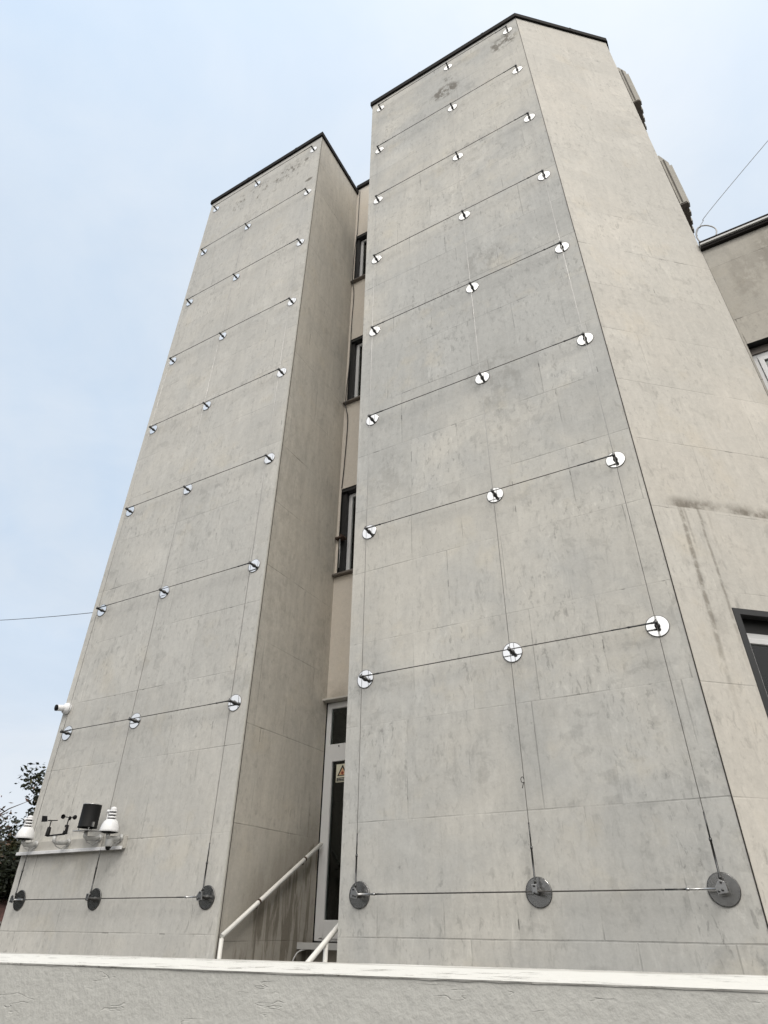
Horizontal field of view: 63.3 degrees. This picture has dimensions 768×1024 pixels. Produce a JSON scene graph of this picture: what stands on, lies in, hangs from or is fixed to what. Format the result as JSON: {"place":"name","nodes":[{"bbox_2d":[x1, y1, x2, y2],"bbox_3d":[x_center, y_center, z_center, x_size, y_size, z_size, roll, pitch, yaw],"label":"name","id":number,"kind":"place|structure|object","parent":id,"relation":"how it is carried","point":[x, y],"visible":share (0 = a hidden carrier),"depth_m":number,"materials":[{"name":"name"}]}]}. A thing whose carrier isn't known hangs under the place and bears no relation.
{"place":"outdoors","nodes":[
{"label":"outdoors","id":0,"kind":"place"},
{"bbox_2d":[0,822,17,867],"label":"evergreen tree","id":1,"kind":"object","parent":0,"point":[5,836],"depth_m":23.07,"materials":[{"name":"green plant"}]},
{"bbox_2d":[0,786,36,862],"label":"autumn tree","id":2,"kind":"object","parent":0,"point":[8,826],"visible":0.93,"depth_m":14.81,"materials":[{"name":"plant"}]},
{"bbox_2d":[0,0,767,839],"label":"sky","id":3,"kind":"structure","parent":0,"point":[122,122],"materials":[{"name":"blue"}]},
{"label":"ground","id":4,"kind":"structure","parent":0,"visible":0},
{"bbox_2d":[0,894,9,926],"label":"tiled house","id":5,"kind":"structure","parent":4,"relation":"on","point":[3,904],"depth_m":18.99,"materials":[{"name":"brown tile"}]},
{"bbox_2d":[0,762,45,902],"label":"evergreen tree","id":6,"kind":"object","parent":4,"relation":"on","point":[9,870],"visible":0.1,"depth_m":20.30,"materials":[{"name":"green plant"}]},
{"bbox_2d":[0,13,767,974],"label":"office building","id":7,"kind":"structure","parent":4,"relation":"on","point":[672,313],"depth_m":6.73,"materials":[{"name":"grey concrete"}]},
{"bbox_2d":[9,890,25,910],"bbox_3d":[-4.042,4.252,6.828,0.193,0.193,0.109,-17,-38,24],"label":"wire anchor","id":8,"kind":"object","parent":7,"relation":"attached to","point":[18,905],"visible":0.86,"depth_m":6.84,"materials":[{"name":"silver metal"}]},
{"bbox_2d":[14,896,195,900],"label":"horizontal wire","id":9,"kind":"object","parent":8,"relation":"attached to","point":[106,898],"visible":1,"depth_m":6.17,"materials":[{"name":"metal"}]},
{"bbox_2d":[15,209,213,896],"bbox_3d":[-3.983,-1.409,10.613,0.019,13.580,0.019,-17,-38,24],"label":"vertical wire","id":10,"kind":"object","parent":8,"relation":"attached to","point":[94,622],"visible":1,"depth_m":8.41,"materials":[{"name":"silver metal"}]},
{"bbox_2d":[8,612,92,619],"bbox_3d":[-8.963,2.261,13.173,12.333,2.062,0.081,-16,-37,24],"label":"overhead cable","id":11,"kind":"object","parent":7,"relation":"attached to","point":[49,616],"visible":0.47,"depth_m":11.62,"materials":[{"name":"grey metal"}]},
{"bbox_2d":[54,703,71,713],"bbox_3d":[-4.146,2.517,8.033,0.144,0.144,0.172,-17,-38,24],"label":"security camera","id":12,"kind":"object","parent":7,"relation":"attached to","point":[64,708],"visible":0.99,"depth_m":8.02,"materials":[{"name":"white plastic"}]},
{"bbox_2d":[60,726,71,739],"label":"wire anchor","id":13,"kind":"object","parent":7,"relation":"attached to","point":[66,735],"visible":0.95,"depth_m":7.84,"materials":[{"name":"silver metal"}]},
{"bbox_2d":[16,835,127,855],"bbox_3d":[-3.460,3.674,6.854,1.720,0.132,0.069,-17,-38,24],"label":"mounting rail","id":14,"kind":"object","parent":7,"relation":"attached to","point":[75,845],"visible":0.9,"depth_m":6.82,"materials":[{"name":"metal"}]},
{"bbox_2d":[15,815,38,850],"bbox_3d":[-4.040,3.645,7.079,0.194,0.354,0.252,-17,-38,24],"label":"dome weather sensor","id":15,"kind":"object","parent":14,"relation":"attached to","point":[25,833],"visible":1,"depth_m":7.02,"materials":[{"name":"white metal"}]},
{"bbox_2d":[41,814,76,848],"bbox_3d":[-3.554,3.514,6.846,0.528,0.332,0.256,-24,-41,32],"label":"wind sensor","id":16,"kind":"object","parent":14,"relation":"attached to","point":[67,842],"visible":1,"depth_m":6.79,"materials":[{"name":"black metal"}]},
{"bbox_2d":[73,803,101,844],"bbox_3d":[-3.141,3.342,6.663,0.250,0.381,0.266,-17,-38,24],"label":"solar panel","id":17,"kind":"object","parent":14,"relation":"attached to","point":[89,816],"visible":0.98,"depth_m":6.61,"materials":[{"name":"black glass"}]},
{"bbox_2d":[99,807,122,844],"bbox_3d":[-2.837,3.278,6.511,0.194,0.354,0.252,-17,-38,24],"label":"dome weather sensor","id":18,"kind":"object","parent":14,"relation":"attached to","point":[109,825],"visible":1,"depth_m":6.46,"materials":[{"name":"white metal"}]},
{"bbox_2d":[104,838,119,849],"bbox_3d":[-2.819,3.442,6.455,0.080,0.119,0.154,-17,-38,24],"label":"dome camera","id":19,"kind":"object","parent":18,"relation":"attached to","point":[108,845],"visible":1,"depth_m":6.41,"materials":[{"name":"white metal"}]},
{"bbox_2d":[85,888,101,909],"bbox_3d":[-2.983,3.929,6.329,0.193,0.193,0.109,-17,-38,24],"label":"wire anchor","id":20,"kind":"object","parent":7,"relation":"attached to","point":[92,904],"visible":0.95,"depth_m":6.35,"materials":[{"name":"silver metal"}]},
{"bbox_2d":[89,182,255,895],"bbox_3d":[-2.924,-1.733,10.113,0.019,13.580,0.019,-17,-38,24],"label":"vertical wire","id":21,"kind":"object","parent":20,"relation":"attached to","point":[154,618],"visible":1,"depth_m":7.84,"materials":[{"name":"silver metal"}]},
{"bbox_2d":[96,604,106,615],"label":"wire anchor","id":22,"kind":"object","parent":7,"relation":"attached to","point":[101,611],"visible":0.95,"depth_m":8.78,"materials":[{"name":"metal"}]},
{"bbox_2d":[98,563,247,608],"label":"horizontal wire","id":23,"kind":"object","parent":22,"relation":"attached to","point":[174,585],"visible":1,"depth_m":8.12,"materials":[{"name":"metal"}]},
{"bbox_2d":[125,507,134,515],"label":"wire anchor","id":24,"kind":"object","parent":7,"relation":"attached to","point":[130,511],"visible":0.89,"depth_m":9.72,"materials":[{"name":"metal"}]},
{"bbox_2d":[128,713,140,728],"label":"wire anchor","id":25,"kind":"object","parent":7,"relation":"attached to","point":[134,723],"visible":0.97,"depth_m":7.34,"materials":[{"name":"metal"}]},
{"bbox_2d":[149,425,156,433],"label":"wire anchor","id":26,"kind":"object","parent":7,"relation":"attached to","point":[153,429],"visible":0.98,"depth_m":10.66,"materials":[{"name":"metal"}]},
{"bbox_2d":[150,369,277,426],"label":"horizontal wire","id":27,"kind":"object","parent":26,"relation":"attached to","point":[215,397],"visible":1,"depth_m":10.02,"materials":[{"name":"metal"}]},
{"bbox_2d":[159,586,169,597],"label":"wire anchor","id":28,"kind":"object","parent":7,"relation":"attached to","point":[164,593],"visible":0.98,"depth_m":8.28,"materials":[{"name":"metal"}]},
{"bbox_2d":[169,357,176,364],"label":"wire anchor","id":29,"kind":"object","parent":7,"relation":"attached to","point":[173,360],"visible":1,"depth_m":11.60,"materials":[{"name":"metal"}]},
{"bbox_2d":[170,298,287,357],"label":"horizontal wire","id":30,"kind":"object","parent":29,"relation":"attached to","point":[226,329],"visible":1,"depth_m":11.03,"materials":[{"name":"metal"}]},
{"bbox_2d":[183,484,192,494],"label":"wire anchor","id":31,"kind":"object","parent":7,"relation":"attached to","point":[187,489],"visible":0.91,"depth_m":9.22,"materials":[{"name":"metal"}]},
{"bbox_2d":[127,455,264,508],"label":"horizontal wire","id":32,"kind":"object","parent":31,"relation":"attached to","point":[197,481],"visible":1,"depth_m":9.05,"materials":[{"name":"metal"}]},
{"bbox_2d":[186,299,192,305],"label":"wire anchor","id":33,"kind":"object","parent":7,"relation":"attached to","point":[189,302],"visible":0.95,"depth_m":12.54,"materials":[{"name":"metal"}]},
{"bbox_2d":[187,239,296,299],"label":"horizontal wire","id":34,"kind":"object","parent":33,"relation":"attached to","point":[243,268],"visible":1,"depth_m":11.90,"materials":[{"name":"metal"}]},
{"bbox_2d":[196,885,214,909],"bbox_3d":[-1.657,3.524,5.702,0.193,0.193,0.109,-17,-38,24],"label":"wire anchor","id":35,"kind":"object","parent":7,"relation":"attached to","point":[206,898],"visible":0.98,"depth_m":5.72,"materials":[{"name":"silver metal"}]},
{"bbox_2d":[202,149,311,893],"bbox_3d":[-1.599,-2.138,9.487,0.019,13.580,0.019,-17,-38,24],"label":"vertical wire","id":36,"kind":"object","parent":35,"relation":"attached to","point":[243,612],"visible":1,"depth_m":7.03,"materials":[{"name":"silver metal"}]},
{"bbox_2d":[202,401,210,409],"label":"wire anchor","id":37,"kind":"object","parent":7,"relation":"attached to","point":[207,405],"visible":0.97,"depth_m":10.15,"materials":[{"name":"metal"}]},
{"bbox_2d":[219,332,226,339],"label":"wire anchor","id":38,"kind":"object","parent":7,"relation":"attached to","point":[222,335],"visible":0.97,"depth_m":11.10,"materials":[{"name":"metal"}]},
{"bbox_2d":[228,694,240,710],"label":"wire anchor","id":39,"kind":"object","parent":7,"relation":"attached to","point":[234,701],"visible":0.98,"depth_m":6.72,"materials":[{"name":"metal"}]},
{"bbox_2d":[62,700,227,731],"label":"horizontal wire","id":40,"kind":"object","parent":39,"relation":"attached to","point":[147,715],"visible":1,"depth_m":7.17,"materials":[{"name":"metal"}]},
{"bbox_2d":[233,273,239,280],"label":"wire anchor","id":41,"kind":"object","parent":7,"relation":"attached to","point":[236,277],"visible":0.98,"depth_m":12.04,"materials":[{"name":"metal"}]},
{"bbox_2d":[248,559,259,571],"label":"wire anchor","id":42,"kind":"object","parent":7,"relation":"attached to","point":[254,564],"visible":1,"depth_m":7.66,"materials":[{"name":"metal"}]},
{"bbox_2d":[264,453,274,463],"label":"wire anchor","id":43,"kind":"object","parent":7,"relation":"attached to","point":[269,458],"visible":0.96,"depth_m":8.60,"materials":[{"name":"metal"}]},
{"bbox_2d":[217,842,322,958],"bbox_3d":[-1.093,4.168,5.931,0.102,1.964,1.511,-16,-37,23],"label":"handrail","id":44,"kind":"object","parent":7,"relation":"attached to","point":[249,910],"visible":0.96,"depth_m":5.97,"materials":[{"name":"metal"}]},
{"bbox_2d":[277,368,286,376],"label":"wire anchor","id":45,"kind":"object","parent":7,"relation":"attached to","point":[281,372],"visible":0.99,"depth_m":9.54,"materials":[{"name":"metal"}]},
{"bbox_2d":[288,297,295,305],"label":"wire anchor","id":46,"kind":"object","parent":7,"relation":"attached to","point":[292,301],"visible":0.96,"depth_m":10.48,"materials":[{"name":"metal"}]},
{"bbox_2d":[296,238,303,245],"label":"wire anchor","id":47,"kind":"object","parent":7,"relation":"attached to","point":[300,242],"visible":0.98,"depth_m":11.41,"materials":[{"name":"metal"}]},
{"bbox_2d":[304,188,310,194],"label":"wire anchor","id":48,"kind":"object","parent":7,"relation":"attached to","point":[308,191],"visible":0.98,"depth_m":12.37,"materials":[{"name":"metal"}]},
{"bbox_2d":[305,923,337,961],"bbox_3d":[-0.296,3.708,5.143,0.159,1.866,2.114,-17,-38,24],"label":"handrail","id":49,"kind":"object","parent":7,"relation":"attached to","point":[323,945],"visible":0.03,"depth_m":4.96,"materials":[{"name":"metal"}]},
{"bbox_2d":[297,695,347,949],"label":"entrance door","id":50,"kind":"structure","parent":7,"relation":"in","point":[328,883],"depth_m":7.34,"materials":[{"name":"white plastic"}]},
{"bbox_2d":[336,764,344,782],"bbox_3d":[-0.491,3.080,7.359,0.176,0.201,0.005,-17,-38,24],"label":"warning sign","id":51,"kind":"object","parent":50,"relation":"attached to","point":[340,770],"visible":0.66,"depth_m":7.37,"materials":[{"name":"beige plastic"}]},
{"bbox_2d":[335,534,346,567],"bbox_3d":[-0.647,0.585,9.097,0.150,0.530,0.125,-17,-38,24],"label":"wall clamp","id":52,"kind":"object","parent":7,"relation":"attached to","point":[341,537],"depth_m":9.19,"materials":[{"name":"metal"}]},
{"bbox_2d":[332,485,356,577],"bbox_3d":[-0.132,0.156,9.134,1.260,1.554,0.235,-17,-38,24],"label":"window","id":53,"kind":"structure","parent":7,"relation":"in","point":[349,501],"depth_m":9.37,"materials":[{"name":"black plastic"}]},
{"bbox_2d":[341,194,359,487],"bbox_3d":[-0.613,-3.941,12.110,0.058,8.534,0.097,-9,-35,14],"label":"drop cable","id":54,"kind":"object","parent":7,"relation":"attached to","point":[350,349],"visible":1,"depth_m":11.42,"materials":[{"name":"black rubber"}]},
{"bbox_2d":[343,336,362,404],"bbox_3d":[-0.100,-2.670,11.030,1.260,1.652,0.235,-17,-38,24],"label":"window","id":55,"kind":"structure","parent":7,"relation":"in","point":[356,359],"depth_m":11.29,"materials":[{"name":"black plastic"}]},
{"bbox_2d":[350,232,366,283],"bbox_3d":[-0.068,-5.443,12.890,1.260,1.627,0.235,-17,-38,24],"label":"window","id":56,"kind":"structure","parent":7,"relation":"in","point":[362,239],"depth_m":13.18,"materials":[{"name":"black plastic"}]},
{"bbox_2d":[349,881,369,908],"bbox_3d":[-0.224,3.086,5.026,0.193,0.193,0.109,-17,-38,24],"label":"wire anchor","id":57,"kind":"object","parent":7,"relation":"attached to","point":[359,901],"visible":0.9,"depth_m":5.04,"materials":[{"name":"metal"}]},
{"bbox_2d":[355,118,378,888],"bbox_3d":[-0.166,-2.575,8.811,0.019,13.580,0.019,-17,-38,24],"label":"vertical wire","id":58,"kind":"object","parent":57,"relation":"attached to","point":[356,855],"visible":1,"depth_m":6.10,"materials":[{"name":"silver metal"}]},
{"bbox_2d":[357,887,715,895],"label":"horizontal wire","id":59,"kind":"object","parent":57,"relation":"attached to","point":[686,889],"visible":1,"depth_m":4.33,"materials":[{"name":"metal"}]},
{"bbox_2d":[357,670,372,687],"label":"wire anchor","id":60,"kind":"object","parent":7,"relation":"attached to","point":[366,681],"visible":0.96,"depth_m":6.04,"materials":[{"name":"metal"}]},
{"bbox_2d":[362,525,375,538],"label":"wire anchor","id":61,"kind":"object","parent":7,"relation":"attached to","point":[369,533],"visible":1,"depth_m":6.98,"materials":[{"name":"metal"}]},
{"bbox_2d":[366,455,611,528],"bbox_3d":[0.972,-0.175,6.387,2.701,0.019,0.019,-17,-38,24],"label":"horizontal wire","id":62,"kind":"object","parent":61,"relation":"attached to","point":[591,461],"visible":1,"depth_m":6.29,"materials":[{"name":"metal"}]},
{"bbox_2d":[366,414,377,424],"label":"wire anchor","id":63,"kind":"object","parent":7,"relation":"attached to","point":[373,418],"visible":0.93,"depth_m":7.92,"materials":[{"name":"metal"}]},
{"bbox_2d":[370,334,581,415],"bbox_3d":[0.988,-1.575,7.327,2.701,0.019,0.019,-17,-38,24],"label":"horizontal wire","id":64,"kind":"object","parent":63,"relation":"attached to","point":[481,372],"visible":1,"depth_m":7.24,"materials":[{"name":"metal"}]},
{"bbox_2d":[369,326,379,335],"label":"wire anchor","id":65,"kind":"object","parent":7,"relation":"attached to","point":[374,331],"visible":1,"depth_m":8.86,"materials":[{"name":"metal"}]},
{"bbox_2d":[373,242,558,326],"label":"horizontal wire","id":66,"kind":"object","parent":65,"relation":"attached to","point":[471,282],"visible":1,"depth_m":8.18,"materials":[{"name":"metal"}]},
{"bbox_2d":[372,254,380,263],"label":"wire anchor","id":67,"kind":"object","parent":7,"relation":"attached to","point":[377,258],"visible":0.98,"depth_m":9.80,"materials":[{"name":"metal"}]},
{"bbox_2d":[373,195,382,203],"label":"wire anchor","id":68,"kind":"object","parent":7,"relation":"attached to","point":[378,199],"visible":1,"depth_m":10.74,"materials":[{"name":"metal"}]},
{"bbox_2d":[376,113,526,195],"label":"horizontal wire","id":69,"kind":"object","parent":68,"relation":"attached to","point":[453,153],"visible":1,"depth_m":10.11,"materials":[{"name":"metal"}]},
{"bbox_2d":[375,145,383,153],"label":"wire anchor","id":70,"kind":"object","parent":7,"relation":"attached to","point":[380,149],"visible":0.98,"depth_m":11.68,"materials":[{"name":"metal"}]},
{"bbox_2d":[378,65,514,145],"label":"horizontal wire","id":71,"kind":"object","parent":70,"relation":"attached to","point":[449,104],"visible":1,"depth_m":11.02,"materials":[{"name":"metal"}]},
{"bbox_2d":[377,104,383,111],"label":"wire anchor","id":72,"kind":"object","parent":7,"relation":"attached to","point":[380,108],"visible":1,"depth_m":12.61,"materials":[{"name":"metal"}]},
{"bbox_2d":[379,27,504,104],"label":"horizontal wire","id":73,"kind":"object","parent":72,"relation":"attached to","point":[442,65],"visible":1,"depth_m":12.00,"materials":[{"name":"metal"}]},
{"bbox_2d":[444,62,451,70],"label":"wire anchor","id":74,"kind":"object","parent":7,"relation":"attached to","point":[449,66],"visible":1,"depth_m":12.00,"materials":[{"name":"metal"}]},
{"bbox_2d":[448,102,456,111],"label":"wire anchor","id":75,"kind":"object","parent":7,"relation":"attached to","point":[453,106],"visible":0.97,"depth_m":11.07,"materials":[{"name":"metal"}]},
{"bbox_2d":[453,151,462,160],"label":"wire anchor","id":76,"kind":"object","parent":7,"relation":"attached to","point":[459,156],"visible":0.94,"depth_m":10.12,"materials":[{"name":"metal"}]},
{"bbox_2d":[459,209,469,219],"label":"wire anchor","id":77,"kind":"object","parent":7,"relation":"attached to","point":[464,215],"visible":0.98,"depth_m":9.18,"materials":[{"name":"metal"}]},
{"bbox_2d":[375,171,540,254],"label":"horizontal wire","id":78,"kind":"object","parent":77,"relation":"attached to","point":[466,208],"visible":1,"depth_m":9.05,"materials":[{"name":"metal"}]},
{"bbox_2d":[466,281,478,292],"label":"wire anchor","id":79,"kind":"object","parent":7,"relation":"attached to","point":[473,287],"visible":1,"depth_m":8.25,"materials":[{"name":"metal"}]},
{"bbox_2d":[475,372,488,383],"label":"wire anchor","id":80,"kind":"object","parent":7,"relation":"attached to","point":[484,377],"visible":0.97,"depth_m":7.30,"materials":[{"name":"metal"}]},
{"bbox_2d":[487,487,503,502],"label":"wire anchor","id":81,"kind":"object","parent":7,"relation":"attached to","point":[498,494],"visible":0.95,"depth_m":6.37,"materials":[{"name":"metal"}]},
{"bbox_2d":[503,25,511,33],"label":"wire anchor","id":82,"kind":"object","parent":7,"relation":"attached to","point":[509,29],"visible":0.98,"depth_m":11.50,"materials":[{"name":"metal"}]},
{"bbox_2d":[506,28,721,879],"bbox_3d":[2.188,-3.294,7.699,0.019,13.580,0.019,-17,-38,24],"label":"vertical wire","id":83,"kind":"object","parent":82,"relation":"attached to","point":[715,859],"visible":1,"depth_m":4.83,"materials":[{"name":"silver metal"}]},
{"bbox_2d":[503,642,521,661],"bbox_3d":[1.099,1.203,5.411,0.179,0.179,0.099,-30,-42,14],"label":"wire anchor","id":84,"kind":"object","parent":7,"relation":"attached to","point":[516,654],"visible":0.91,"depth_m":5.43,"materials":[{"name":"metal"}]},
{"bbox_2d":[512,64,521,73],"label":"wire anchor","id":85,"kind":"object","parent":7,"relation":"attached to","point":[518,69],"visible":0.93,"depth_m":10.58,"materials":[{"name":"metal"}]},
{"bbox_2d":[524,112,534,121],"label":"wire anchor","id":86,"kind":"object","parent":7,"relation":"attached to","point":[530,117],"visible":0.98,"depth_m":9.63,"materials":[{"name":"metal"}]},
{"bbox_2d":[526,877,551,907],"bbox_3d":[1.080,2.688,4.410,0.193,0.193,0.109,-17,-38,24],"label":"wire anchor","id":87,"kind":"object","parent":7,"relation":"attached to","point":[536,898],"visible":0.95,"depth_m":4.43,"materials":[{"name":"metal"}]},
{"bbox_2d":[447,71,535,883],"bbox_3d":[1.131,-2.971,8.199,0.037,13.580,0.019,-17,-38,24],"label":"vertical wire","id":88,"kind":"object","parent":87,"relation":"attached to","point":[531,847],"visible":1,"depth_m":5.43,"materials":[{"name":"silver metal"}]},
{"bbox_2d":[538,169,549,179],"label":"wire anchor","id":89,"kind":"object","parent":7,"relation":"attached to","point":[546,174],"visible":0.95,"depth_m":8.69,"materials":[{"name":"metal"}]},
{"bbox_2d":[555,241,568,252],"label":"wire anchor","id":90,"kind":"object","parent":7,"relation":"attached to","point":[564,245],"visible":0.98,"depth_m":7.75,"materials":[{"name":"metal"}]},
{"bbox_2d":[577,332,592,344],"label":"wire anchor","id":91,"kind":"object","parent":7,"relation":"attached to","point":[588,339],"visible":0.95,"depth_m":6.81,"materials":[{"name":"metal"}]},
{"bbox_2d":[606,451,624,467],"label":"wire anchor","id":92,"kind":"object","parent":7,"relation":"attached to","point":[619,459],"visible":0.98,"depth_m":5.87,"materials":[{"name":"metal"}]},
{"bbox_2d":[645,615,669,636],"bbox_3d":[2.150,0.883,4.915,0.179,0.179,0.099,-14,-36,26],"label":"wire anchor","id":93,"kind":"object","parent":7,"relation":"attached to","point":[662,623],"visible":0.97,"depth_m":4.94,"materials":[{"name":"metal"}]},
{"bbox_2d":[362,622,653,676],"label":"horizontal wire","id":94,"kind":"object","parent":93,"relation":"attached to","point":[628,627],"visible":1,"depth_m":5.34,"materials":[{"name":"metal"}]},
{"bbox_2d":[707,872,740,906],"bbox_3d":[2.130,2.368,3.914,0.193,0.193,0.109,-17,-38,24],"label":"wire anchor","id":95,"kind":"object","parent":7,"relation":"attached to","point":[726,892],"visible":0.99,"depth_m":3.93,"materials":[{"name":"metal"}]},
{"bbox_2d":[697,141,767,235],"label":"guy cable","id":96,"kind":"object","parent":7,"relation":"attached to","point":[730,185],"visible":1,"depth_m":9.16,"materials":[{"name":"grey metal"}]},
{"bbox_2d":[695,225,716,241],"bbox_3d":[4.770,-4.122,9.219,0.279,0.416,0.059,-17,-38,24],"label":"cable coil","id":97,"kind":"object","parent":96,"relation":"hanging from","point":[702,226],"visible":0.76,"depth_m":9.28,"materials":[{"name":"grey metal"}]},
{"bbox_2d":[732,608,767,716],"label":"window","id":98,"kind":"structure","parent":7,"relation":"in","point":[752,625],"depth_m":5.01,"materials":[{"name":"black glass"}]},
{"bbox_2d":[749,343,767,389],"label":"window","id":99,"kind":"structure","parent":7,"relation":"in","point":[759,354],"depth_m":7.15,"materials":[{"name":"white plastic"}]},
{"bbox_2d":[0,952,767,1023],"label":"garden wall","id":100,"kind":"structure","parent":4,"relation":"on","point":[35,988],"depth_m":0.74,"materials":[{"name":"white paint"}]},
{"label":"wire anchor","id":101,"kind":"object","parent":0,"visible":0},
{"bbox_2d":[202,189,304,248],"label":"horizontal wire","id":102,"kind":"object","parent":101,"relation":"attached to","point":[255,217],"visible":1,"depth_m":12.83,"materials":[{"name":"metal"}]},
{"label":"wire anchor","id":103,"kind":"object","parent":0,"visible":0},
{"bbox_2d":[214,146,310,205],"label":"horizontal wire","id":104,"kind":"object","parent":103,"relation":"attached to","point":[263,175],"visible":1,"depth_m":13.76,"materials":[{"name":"metal"}]}
]}

